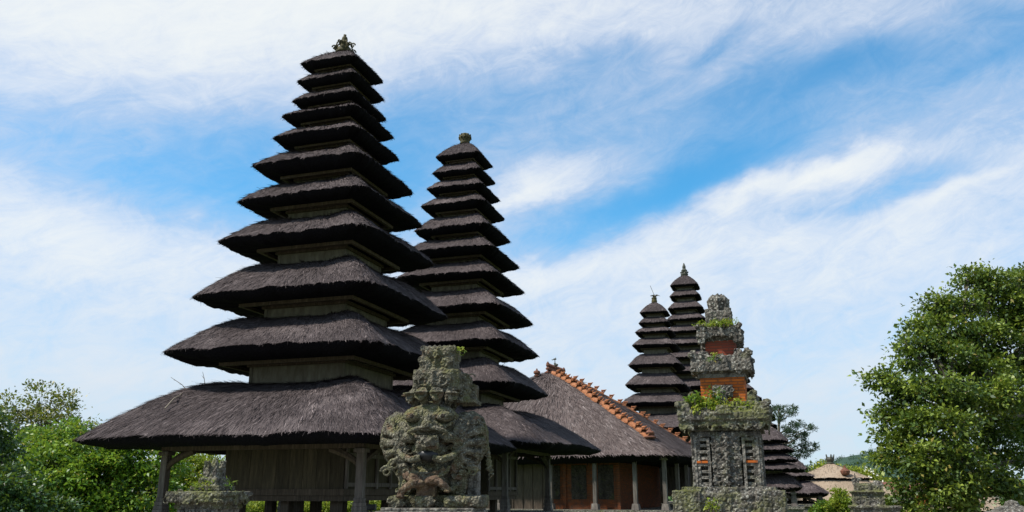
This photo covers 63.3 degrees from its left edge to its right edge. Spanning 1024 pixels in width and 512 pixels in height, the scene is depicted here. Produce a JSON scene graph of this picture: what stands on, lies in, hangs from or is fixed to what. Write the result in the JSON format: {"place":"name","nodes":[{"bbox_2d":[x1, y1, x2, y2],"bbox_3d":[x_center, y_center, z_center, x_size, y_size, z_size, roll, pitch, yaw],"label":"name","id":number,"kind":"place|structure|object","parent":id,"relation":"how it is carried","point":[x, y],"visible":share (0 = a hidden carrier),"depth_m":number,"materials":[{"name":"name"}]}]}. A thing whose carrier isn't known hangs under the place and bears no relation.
{"place":"outdoors","nodes":[
{"label":"outdoors","id":0,"kind":"place"},
{"bbox_2d":[0,0,1023,480],"label":"sky","id":1,"kind":"structure","parent":0,"point":[816,167],"materials":[{"name":"blue"}]},
{"bbox_2d":[787,454,886,503],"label":"thatched pavilion","id":2,"kind":"structure","parent":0,"point":[830,474],"depth_m":57.72,"materials":[{"name":"beige plant"}]},
{"bbox_2d":[835,454,952,479],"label":"hill","id":3,"kind":"structure","parent":0,"point":[843,460],"depth_m":391.68,"materials":[{"name":"green plant"}]},
{"bbox_2d":[806,447,913,481],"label":"woodland","id":4,"kind":"object","parent":3,"relation":"on","point":[841,458],"visible":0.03,"depth_m":386.51,"materials":[{"name":"green plant"}]},
{"bbox_2d":[943,496,1000,511],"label":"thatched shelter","id":5,"kind":"object","parent":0,"point":[991,506],"visible":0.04,"depth_m":36.86,"materials":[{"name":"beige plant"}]},
{"bbox_2d":[984,500,1023,511],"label":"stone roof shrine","id":6,"kind":"object","parent":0,"point":[1011,506],"visible":1,"depth_m":16.12,"materials":[{"name":"grey stone"}]},
{"label":"ground","id":7,"kind":"structure","parent":0,"visible":0},
{"bbox_2d":[0,403,89,511],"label":"leafy tree","id":8,"kind":"object","parent":7,"relation":"on","point":[21,495],"visible":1,"depth_m":24.43,"materials":[{"name":"green plant"}]},
{"bbox_2d":[0,379,106,459],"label":"broadleaf tree","id":9,"kind":"object","parent":7,"relation":"on","point":[31,413],"visible":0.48,"depth_m":47.06,"materials":[{"name":"green plant"}]},
{"bbox_2d":[4,414,197,511],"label":"leafy tree","id":10,"kind":"object","parent":7,"relation":"on","point":[75,469],"visible":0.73,"depth_m":33.36,"materials":[{"name":"green plant"}]},
{"bbox_2d":[145,453,258,511],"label":"leafy tree","id":11,"kind":"object","parent":7,"relation":"on","point":[199,460],"visible":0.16,"depth_m":38.20,"materials":[{"name":"green plant"}]},
{"bbox_2d":[70,34,517,511],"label":"meru tower","id":12,"kind":"structure","parent":7,"relation":"on","point":[317,351],"depth_m":22.67,"materials":[{"name":"grey wood"}]},
{"bbox_2d":[366,504,376,511],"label":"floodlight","id":13,"kind":"object","parent":12,"relation":"attached to","point":[370,507],"visible":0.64,"depth_m":20.23,"materials":[{"name":"black metal"}]},
{"bbox_2d":[246,500,380,511],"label":"hedge","id":14,"kind":"object","parent":7,"relation":"on","point":[254,505],"visible":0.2,"depth_m":47.39,"materials":[{"name":"green plant"}]},
{"bbox_2d":[373,133,601,511],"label":"meru tower","id":15,"kind":"structure","parent":7,"relation":"on","point":[463,283],"depth_m":32.99,"materials":[{"name":"grey wood"}]},
{"bbox_2d":[486,357,691,511],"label":"thatched hall","id":16,"kind":"structure","parent":7,"relation":"on","point":[620,472],"depth_m":44.29,"materials":[{"name":"grey plant"}]},
{"bbox_2d":[621,286,690,506],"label":"meru tower","id":17,"kind":"structure","parent":7,"relation":"on","point":[657,385],"depth_m":56.70,"materials":[{"name":"grey wood"}]},
{"bbox_2d":[667,263,705,502],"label":"meru tower","id":18,"kind":"structure","parent":7,"relation":"on","point":[686,310],"depth_m":65.97,"materials":[{"name":"grey wood"}]},
{"bbox_2d":[746,378,782,443],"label":"meru tower","id":19,"kind":"structure","parent":7,"relation":"on","point":[749,387],"depth_m":77.79,"materials":[{"name":"grey wood"}]},
{"bbox_2d":[761,426,805,511],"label":"meru tower","id":20,"kind":"structure","parent":7,"relation":"on","point":[778,467],"depth_m":44.86,"materials":[{"name":"grey plant"}]},
{"bbox_2d":[770,403,819,459],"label":"pine tree","id":21,"kind":"object","parent":7,"relation":"on","point":[786,429],"visible":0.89,"depth_m":69.42,"materials":[{"name":"green plant"}]},
{"bbox_2d":[786,453,830,511],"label":"meru tower","id":22,"kind":"structure","parent":7,"relation":"on","point":[809,490],"depth_m":51.78,"materials":[{"name":"grey plant"}]},
{"bbox_2d":[808,499,837,511],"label":"shrub","id":23,"kind":"object","parent":7,"relation":"on","point":[819,507],"visible":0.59,"depth_m":49.64,"materials":[{"name":"green plant"}]},
{"bbox_2d":[823,485,851,511],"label":"shrub","id":24,"kind":"object","parent":7,"relation":"on","point":[839,498],"visible":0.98,"depth_m":47.76,"materials":[{"name":"green plant"}]},
{"bbox_2d":[802,458,890,481],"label":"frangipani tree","id":25,"kind":"object","parent":7,"relation":"on","point":[873,475],"visible":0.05,"depth_m":74.86,"materials":[{"name":"green plant"}]},
{"bbox_2d":[870,481,898,494],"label":"thatched shelter","id":26,"kind":"object","parent":7,"relation":"on","point":[887,491],"visible":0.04,"depth_m":61.84,"materials":[{"name":"beige plant"}]},
{"bbox_2d":[882,482,925,492],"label":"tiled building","id":27,"kind":"structure","parent":7,"relation":"on","point":[884,483],"depth_m":71.02,"materials":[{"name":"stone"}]},
{"bbox_2d":[848,258,1023,511],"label":"broadleaf tree","id":28,"kind":"object","parent":7,"relation":"on","point":[972,404],"visible":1,"depth_m":20.40,"materials":[{"name":"green plant"}]},
{"bbox_2d":[890,491,998,504],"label":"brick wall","id":29,"kind":"structure","parent":7,"relation":"on","point":[924,500],"depth_m":57.28,"materials":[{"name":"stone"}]},
{"bbox_2d":[990,434,1023,507],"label":"broadleaf tree","id":30,"kind":"object","parent":7,"relation":"on","point":[1020,444],"visible":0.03,"depth_m":25.58,"materials":[{"name":"green plant"}]},
{"label":"path","id":31,"kind":"structure","parent":0,"visible":0},
{"bbox_2d":[162,458,252,511],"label":"wall pillar","id":32,"kind":"structure","parent":31,"relation":"on","point":[217,496],"depth_m":14.15,"materials":[{"name":"stone"}]},
{"bbox_2d":[184,474,213,490],"bbox_3d":[-5.341,3.906,14.267,0.496,0.314,0.422,-11,-19,34],"label":"weed","id":33,"kind":"object","parent":32,"relation":"on","point":[199,483],"visible":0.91,"depth_m":14.23,"materials":[{"name":"green plant"}]},
{"bbox_2d":[375,345,493,511],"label":"guardian statue","id":34,"kind":"object","parent":31,"relation":"on","point":[434,446],"visible":0.99,"depth_m":10.49,"materials":[{"name":"stone"}]},
{"bbox_2d":[456,346,466,356],"bbox_3d":[-0.719,1.274,10.993,0.242,0.169,0.345,-5,-17,17],"label":"sprig","id":35,"kind":"object","parent":34,"relation":"attached to","point":[459,350],"visible":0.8,"depth_m":10.94,"materials":[{"name":"green plant"}]},
{"bbox_2d":[672,293,787,511],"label":"brick shrine","id":36,"kind":"object","parent":31,"relation":"on","point":[728,461],"visible":0.95,"depth_m":15.05,"materials":[{"name":"stone"}]},
{"bbox_2d":[682,384,724,405],"bbox_3d":[3.575,2.601,15.400,0.857,0.432,0.467,-5,-17,17],"label":"fern","id":37,"kind":"object","parent":36,"relation":"attached to","point":[699,399],"visible":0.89,"depth_m":15.34,"materials":[{"name":"green plant"}]},
{"bbox_2d":[703,497,719,511],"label":"fern","id":38,"kind":"object","parent":36,"relation":"on","point":[708,508],"visible":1,"depth_m":14.52,"materials":[{"name":"green plant"}]},
{"bbox_2d":[691,317,736,327],"bbox_3d":[3.920,1.300,15.938,0.935,0.228,0.432,-5,-17,17],"label":"moss tuft","id":39,"kind":"object","parent":36,"relation":"on","point":[720,323],"visible":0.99,"depth_m":15.85,"materials":[{"name":"green plant"}]},
{"bbox_2d":[706,352,724,361],"bbox_3d":[3.799,1.922,15.644,0.346,0.230,0.393,7,-17,-23],"label":"moss tuft","id":40,"kind":"object","parent":36,"relation":"on","point":[714,355],"visible":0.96,"depth_m":15.60,"materials":[{"name":"green plant"}]},
{"bbox_2d":[690,396,759,415],"bbox_3d":[3.896,2.729,15.262,1.301,0.460,0.564,-5,-17,17],"label":"fern","id":41,"kind":"object","parent":36,"relation":"on","point":[710,405],"visible":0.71,"depth_m":15.19,"materials":[{"name":"green plant"}]},
{"bbox_2d":[848,473,901,511],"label":"wall pillar","id":42,"kind":"structure","parent":31,"relation":"on","point":[867,497],"depth_m":18.93,"materials":[{"name":"stone"}]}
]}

